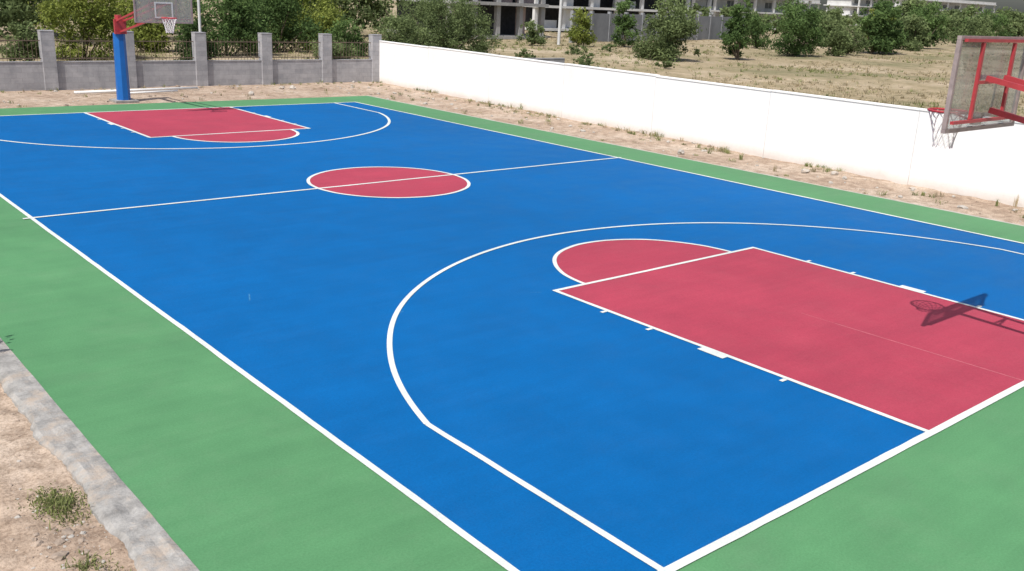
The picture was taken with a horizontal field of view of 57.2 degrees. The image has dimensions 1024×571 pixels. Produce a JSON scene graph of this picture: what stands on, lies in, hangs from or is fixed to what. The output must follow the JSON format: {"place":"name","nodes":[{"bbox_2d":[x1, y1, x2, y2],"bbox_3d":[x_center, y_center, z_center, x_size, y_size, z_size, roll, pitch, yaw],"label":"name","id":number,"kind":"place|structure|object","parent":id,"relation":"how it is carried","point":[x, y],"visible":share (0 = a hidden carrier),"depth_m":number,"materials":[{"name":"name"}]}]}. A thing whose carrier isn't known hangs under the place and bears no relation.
{"place":"outdoors","nodes":[
{"label":"outdoors","id":0,"kind":"place"},
{"bbox_2d":[0,394,121,570],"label":"gravel","id":1,"kind":"structure","parent":0,"point":[60,554],"depth_m":7.29,"materials":[{"name":"beige gravel"}]},
{"bbox_2d":[0,0,1023,570],"bbox_3d":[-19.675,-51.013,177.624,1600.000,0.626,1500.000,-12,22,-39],"label":"ground","id":2,"kind":"structure","parent":0,"point":[36,466],"depth_m":35.31,"materials":[{"name":"beige soil"}]},
{"bbox_2d":[0,19,57,60],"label":"shrub","id":3,"kind":"object","parent":2,"relation":"on","point":[20,31],"visible":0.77,"depth_m":45.23,"materials":[{"name":"green plant"}]},
{"bbox_2d":[7,476,130,570],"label":"sand weeds","id":4,"kind":"object","parent":2,"relation":"on","point":[58,501],"visible":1,"depth_m":7.71,"materials":[{"name":"green plant"}]},
{"bbox_2d":[27,0,141,60],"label":"shrub","id":5,"kind":"object","parent":2,"relation":"on","point":[104,16],"visible":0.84,"depth_m":48.87,"materials":[{"name":"green plant"}]},
{"bbox_2d":[0,338,198,570],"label":"concrete kerb","id":6,"kind":"structure","parent":2,"relation":"on","point":[120,512],"depth_m":8.18,"materials":[{"name":"grey concrete"}]},
{"bbox_2d":[74,86,197,93],"bbox_3d":[-14.554,-7.619,36.593,0.105,0.120,4.926,18,23,41],"label":"white pipe","id":7,"kind":"object","parent":2,"relation":"on","point":[131,90],"visible":1,"depth_m":36.59,"materials":[{"name":"white plastic"}]},
{"bbox_2d":[103,0,193,52],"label":"shrub","id":8,"kind":"object","parent":2,"relation":"on","point":[147,29],"visible":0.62,"depth_m":55.75,"materials":[{"name":"green plant"}]},
{"bbox_2d":[109,0,192,102],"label":"basketball hoop","id":9,"kind":"object","parent":2,"relation":"on","point":[121,66],"visible":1,"depth_m":33.05,"materials":[{"name":"blue metal"}]},
{"bbox_2d":[130,90,177,93],"bbox_3d":[-13.945,-7.480,36.284,0.076,0.080,2.236,16,21,37],"label":"white pipe","id":10,"kind":"object","parent":2,"relation":"on","point":[161,91],"visible":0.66,"depth_m":36.33,"materials":[{"name":"white plastic"}]},
{"bbox_2d":[174,11,222,59],"bbox_3d":[-15.978,-12.420,47.581,2.507,2.946,2.475,-3,18,-17],"label":"shrub","id":11,"kind":"object","parent":2,"relation":"on","point":[187,28],"visible":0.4,"depth_m":47.22,"materials":[{"name":"green plant"}]},
{"bbox_2d":[197,0,201,31],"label":"utility post","id":12,"kind":"object","parent":2,"relation":"on","point":[199,15],"visible":0.29,"depth_m":45.91,"materials":[{"name":"metal"}]},
{"bbox_2d":[37,30,381,89],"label":"pillars","id":13,"kind":"structure","parent":2,"relation":"on","point":[47,51],"depth_m":39.81,"materials":[{"name":"grey concrete"}]},
{"bbox_2d":[0,0,444,38],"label":"distant trees","id":14,"kind":"object","parent":2,"relation":"on","point":[18,11],"visible":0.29,"depth_m":80.76,"materials":[{"name":"green plant"}]},
{"bbox_2d":[170,0,281,56],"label":"shrub","id":15,"kind":"object","parent":2,"relation":"on","point":[232,27],"visible":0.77,"depth_m":54.34,"materials":[{"name":"green plant"}]},
{"bbox_2d":[214,0,331,52],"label":"shrub","id":16,"kind":"object","parent":2,"relation":"on","point":[281,11],"visible":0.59,"depth_m":59.16,"materials":[{"name":"green plant"}]},
{"bbox_2d":[0,58,564,90],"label":"grey block wall","id":17,"kind":"structure","parent":2,"relation":"on","point":[29,75],"depth_m":39.33,"materials":[{"name":"grey concrete"}]},
{"bbox_2d":[0,38,370,61],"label":"railing","id":18,"kind":"object","parent":17,"relation":"on","point":[224,41],"visible":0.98,"depth_m":39.33,"materials":[{"name":"black metal"}]},
{"bbox_2d":[277,0,332,41],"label":"shrub","id":19,"kind":"object","parent":2,"relation":"on","point":[313,7],"visible":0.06,"depth_m":71.95,"materials":[{"name":"green plant"}]},
{"bbox_2d":[271,0,350,50],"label":"shrub","id":20,"kind":"object","parent":2,"relation":"on","point":[328,12],"visible":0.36,"depth_m":64.12,"materials":[{"name":"green plant"}]},
{"bbox_2d":[307,36,359,58],"bbox_3d":[-9.774,-12.832,51.729,2.903,1.844,2.595,-12,22,-39],"label":"shrub","id":21,"kind":"object","parent":2,"relation":"on","point":[337,50],"visible":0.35,"depth_m":51.38,"materials":[{"name":"green plant"}]},
{"bbox_2d":[318,15,368,56],"bbox_3d":[-10.493,-15.409,58.415,3.190,2.790,3.717,-12,22,-39],"label":"shrub","id":22,"kind":"object","parent":2,"relation":"on","point":[340,31],"visible":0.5,"depth_m":58.04,"materials":[{"name":"green plant"}]},
{"bbox_2d":[368,9,438,55],"bbox_3d":[-6.820,-15.909,59.824,4.727,3.250,3.910,-12,22,-39],"label":"shrub","id":23,"kind":"object","parent":2,"relation":"on","point":[403,27],"visible":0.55,"depth_m":59.24,"materials":[{"name":"green plant"}]},
{"bbox_2d":[369,0,506,53],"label":"shrub","id":24,"kind":"object","parent":2,"relation":"on","point":[457,34],"visible":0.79,"depth_m":65.49,"materials":[{"name":"green plant"}]},
{"bbox_2d":[387,0,548,38],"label":"building under construction","id":25,"kind":"structure","parent":2,"relation":"on","point":[508,16],"depth_m":101.58,"materials":[{"name":"concrete"}]},
{"bbox_2d":[0,96,1023,570],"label":"basketball court","id":26,"kind":"object","parent":2,"relation":"on","point":[340,334],"visible":1,"depth_m":11.77,"materials":[{"name":"blue plastic"}]},
{"bbox_2d":[3,81,1020,221],"bbox_3d":[-2.817,-3.470,25.037,21.906,0.259,37.489,-12,22,-39],"label":"rubble","id":27,"kind":"object","parent":2,"relation":"on","point":[680,151],"visible":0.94,"depth_m":31.83,"materials":[{"name":"stone"}]},
{"bbox_2d":[1,79,1023,217],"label":"wall foot weeds","id":28,"kind":"object","parent":2,"relation":"on","point":[722,149],"depth_m":31.58,"materials":[{"name":"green plant"}]},
{"bbox_2d":[514,48,533,57],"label":"shrub","id":29,"kind":"object","parent":2,"relation":"on","point":[523,52],"visible":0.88,"depth_m":68.21,"materials":[{"name":"green plant"}]},
{"bbox_2d":[516,18,547,44],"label":"shrub","id":30,"kind":"object","parent":2,"relation":"on","point":[534,37],"visible":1,"depth_m":89.57,"materials":[{"name":"green plant"}]},
{"bbox_2d":[557,0,561,44],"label":"utility pole","id":31,"kind":"object","parent":2,"relation":"on","point":[559,25],"visible":1,"depth_m":91.84,"materials":[{"name":"white metal"}]},
{"bbox_2d":[564,43,587,54],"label":"shrub","id":32,"kind":"object","parent":2,"relation":"on","point":[575,49],"visible":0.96,"depth_m":75.00,"materials":[{"name":"green plant"}]},
{"bbox_2d":[561,6,596,45],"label":"shrub","id":33,"kind":"object","parent":2,"relation":"on","point":[579,35],"visible":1,"depth_m":92.11,"materials":[{"name":"green plant"}]},
{"bbox_2d":[573,52,593,61],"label":"shrub","id":34,"kind":"object","parent":2,"relation":"on","point":[583,57],"visible":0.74,"depth_m":66.40,"materials":[{"name":"green plant"}]},
{"bbox_2d":[573,58,598,66],"bbox_3d":[4.854,-14.525,61.395,1.702,0.696,1.646,6,17,10],"label":"shrub","id":35,"kind":"object","parent":2,"relation":"on","point":[581,61],"visible":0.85,"depth_m":61.18,"materials":[{"name":"green plant"}]},
{"bbox_2d":[598,44,616,51],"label":"shrub","id":36,"kind":"object","parent":2,"relation":"on","point":[610,46],"visible":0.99,"depth_m":81.98,"materials":[{"name":"green plant"}]},
{"bbox_2d":[525,0,690,26],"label":"building","id":37,"kind":"structure","parent":2,"relation":"on","point":[551,13],"depth_m":141.12,"materials":[{"name":"grey concrete"}]},
{"bbox_2d":[524,5,713,30],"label":"floor slabs","id":38,"kind":"structure","parent":2,"relation":"on","point":[592,8],"depth_m":136.18,"materials":[{"name":"grey concrete"}]},
{"bbox_2d":[531,0,691,27],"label":"infill walls","id":39,"kind":"structure","parent":38,"relation":"on","point":[550,23],"depth_m":135.59,"materials":[{"name":"grey concrete"}]},
{"bbox_2d":[532,0,711,28],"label":"columns","id":40,"kind":"structure","parent":38,"relation":"on","point":[591,4],"depth_m":134.36,"materials":[{"name":"grey concrete"}]},
{"bbox_2d":[611,0,638,46],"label":"shrub","id":41,"kind":"object","parent":2,"relation":"on","point":[625,23],"visible":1,"depth_m":94.37,"materials":[{"name":"green plant"}]},
{"bbox_2d":[569,11,745,42],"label":"grey compound wall","id":42,"kind":"structure","parent":2,"relation":"on","point":[603,26],"depth_m":110.10,"materials":[{"name":"grey concrete"}]},
{"bbox_2d":[655,60,674,67],"bbox_3d":[10.527,-15.294,64.880,1.450,0.626,1.311,3,17,1],"label":"shrub","id":43,"kind":"object","parent":2,"relation":"on","point":[667,64],"visible":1,"depth_m":64.58,"materials":[{"name":"green plant"}]},
{"bbox_2d":[629,0,706,61],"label":"shrub","id":44,"kind":"object","parent":2,"relation":"on","point":[671,30],"visible":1,"depth_m":71.48,"materials":[{"name":"green plant"}]},
{"bbox_2d":[365,95,1023,225],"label":"concrete edging","id":45,"kind":"object","parent":2,"relation":"on","point":[723,166],"visible":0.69,"depth_m":25.45,"materials":[{"name":"grey concrete"}]},
{"bbox_2d":[379,41,1023,207],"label":"white boundary wall","id":46,"kind":"structure","parent":2,"relation":"on","point":[890,142],"depth_m":28.36,"materials":[{"name":"white paint"}]},
{"bbox_2d":[716,0,753,59],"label":"shrub","id":47,"kind":"object","parent":2,"relation":"on","point":[736,24],"visible":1,"depth_m":79.43,"materials":[{"name":"green plant"}]},
{"bbox_2d":[743,12,773,47],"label":"shrub","id":48,"kind":"object","parent":2,"relation":"on","point":[756,41],"visible":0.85,"depth_m":105.20,"materials":[{"name":"green plant"}]},
{"bbox_2d":[682,3,860,34],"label":"distant trees","id":49,"kind":"object","parent":2,"relation":"on","point":[725,11],"visible":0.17,"depth_m":162.56,"materials":[{"name":"green plant"}]},
{"bbox_2d":[766,0,830,55],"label":"shrub","id":50,"kind":"object","parent":2,"relation":"on","point":[800,32],"visible":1,"depth_m":89.96,"materials":[{"name":"green plant"}]},
{"bbox_2d":[814,4,851,46],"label":"shrub","id":51,"kind":"object","parent":2,"relation":"on","point":[837,12],"visible":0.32,"depth_m":116.80,"materials":[{"name":"green plant"}]},
{"bbox_2d":[820,18,852,55],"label":"shrub","id":52,"kind":"object","parent":2,"relation":"on","point":[836,38],"visible":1,"depth_m":94.04,"materials":[{"name":"green plant"}]},
{"bbox_2d":[835,19,871,54],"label":"shrub","id":53,"kind":"object","parent":2,"relation":"on","point":[855,46],"visible":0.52,"depth_m":101.34,"materials":[{"name":"green plant"}]},
{"bbox_2d":[861,8,897,39],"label":"shrub","id":54,"kind":"object","parent":2,"relation":"on","point":[871,10],"visible":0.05,"depth_m":129.40,"materials":[{"name":"green plant"}]},
{"bbox_2d":[852,0,908,53],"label":"shrub","id":55,"kind":"object","parent":2,"relation":"on","point":[883,35],"visible":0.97,"depth_m":106.27,"materials":[{"name":"green plant"}]},
{"bbox_2d":[894,12,935,51],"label":"shrub","id":56,"kind":"object","parent":2,"relation":"on","point":[917,36],"visible":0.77,"depth_m":116.10,"materials":[{"name":"green plant"}]},
{"bbox_2d":[907,0,951,46],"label":"shrub","id":57,"kind":"object","parent":2,"relation":"on","point":[934,24],"visible":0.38,"depth_m":133.59,"materials":[{"name":"green plant"}]},
{"bbox_2d":[858,0,1023,40],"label":"distant trees","id":58,"kind":"object","parent":2,"relation":"on","point":[1016,16],"visible":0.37,"depth_m":205.12,"materials":[{"name":"green plant"}]},
{"bbox_2d":[947,8,994,47],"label":"shrub","id":59,"kind":"object","parent":2,"relation":"on","point":[984,27],"visible":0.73,"depth_m":146.24,"materials":[{"name":"green plant"}]},
{"bbox_2d":[927,35,1023,148],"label":"basketball hoop","id":60,"kind":"object","parent":2,"relation":"on","point":[1008,81],"visible":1,"depth_m":11.19,"materials":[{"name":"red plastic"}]},
{"bbox_2d":[952,9,1016,43],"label":"shrub","id":61,"kind":"object","parent":2,"relation":"on","point":[999,18],"visible":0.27,"depth_m":166.68,"materials":[{"name":"green plant"}]},
{"bbox_2d":[35,16,1023,116],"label":"dry field grass","id":62,"kind":"structure","parent":0,"point":[986,97],"depth_m":67.05,"materials":[{"name":"beige plant"}]},
{"bbox_2d":[711,0,813,28],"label":"floor slabs","id":63,"kind":"structure","parent":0,"point":[759,12],"depth_m":207.47,"materials":[{"name":"grey concrete"}]},
{"bbox_2d":[690,0,789,19],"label":"building","id":64,"kind":"structure","parent":63,"relation":"on","point":[759,7],"depth_m":212.41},
{"bbox_2d":[691,0,788,21],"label":"windows","id":65,"kind":"structure","parent":64,"relation":"attached to","point":[767,4],"depth_m":210.68,"materials":[{"name":"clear glass"}]},
{"bbox_2d":[691,0,811,22],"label":"columns","id":66,"kind":"structure","parent":63,"relation":"on","point":[754,5],"depth_m":205.48,"materials":[{"name":"grey concrete"}]},
{"bbox_2d":[824,4,871,16],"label":"floor slabs","id":67,"kind":"structure","parent":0,"point":[849,5],"depth_m":340.48,"materials":[{"name":"white concrete"}]},
{"bbox_2d":[826,0,894,24],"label":"building","id":68,"kind":"structure","parent":67,"relation":"on","point":[847,10],"depth_m":343.38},
{"bbox_2d":[853,0,892,12],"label":"windows","id":69,"kind":"structure","parent":68,"relation":"attached to","point":[867,2],"depth_m":346.24,"materials":[{"name":"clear glass"}]},
{"bbox_2d":[856,0,894,24],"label":"columns","id":70,"kind":"structure","parent":67,"relation":"on","point":[869,7],"depth_m":338.09,"materials":[{"name":"white concrete"}]},
{"bbox_2d":[807,0,1023,23],"label":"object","id":71,"kind":"structure","parent":0,"point":[1015,4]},
{"bbox_2d":[920,0,996,12],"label":"floor slabs","id":72,"kind":"structure","parent":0,"point":[961,3],"depth_m":404.71,"materials":[{"name":"white concrete"}]},
{"bbox_2d":[895,0,984,15],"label":"building","id":73,"kind":"structure","parent":72,"relation":"on","point":[952,6],"depth_m":409.25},
{"bbox_2d":[932,4,981,10],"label":"windows","id":74,"kind":"structure","parent":73,"relation":"attached to","point":[956,7],"depth_m":411.70,"materials":[{"name":"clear glass"}]},
{"bbox_2d":[934,0,995,4],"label":"parapet","id":75,"kind":"structure","parent":72,"relation":"on","point":[977,2],"depth_m":409.36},
{"bbox_2d":[935,2,994,11],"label":"columns","id":76,"kind":"structure","parent":72,"relation":"on","point":[971,4],"depth_m":405.75,"materials":[{"name":"grey concrete"}]},
{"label":"floor slabs","id":77,"kind":"object","parent":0,"visible":0},
{"bbox_2d":[799,0,819,2],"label":"parapet","id":78,"kind":"structure","parent":77,"relation":"on","point":[816,1],"depth_m":327.41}
]}

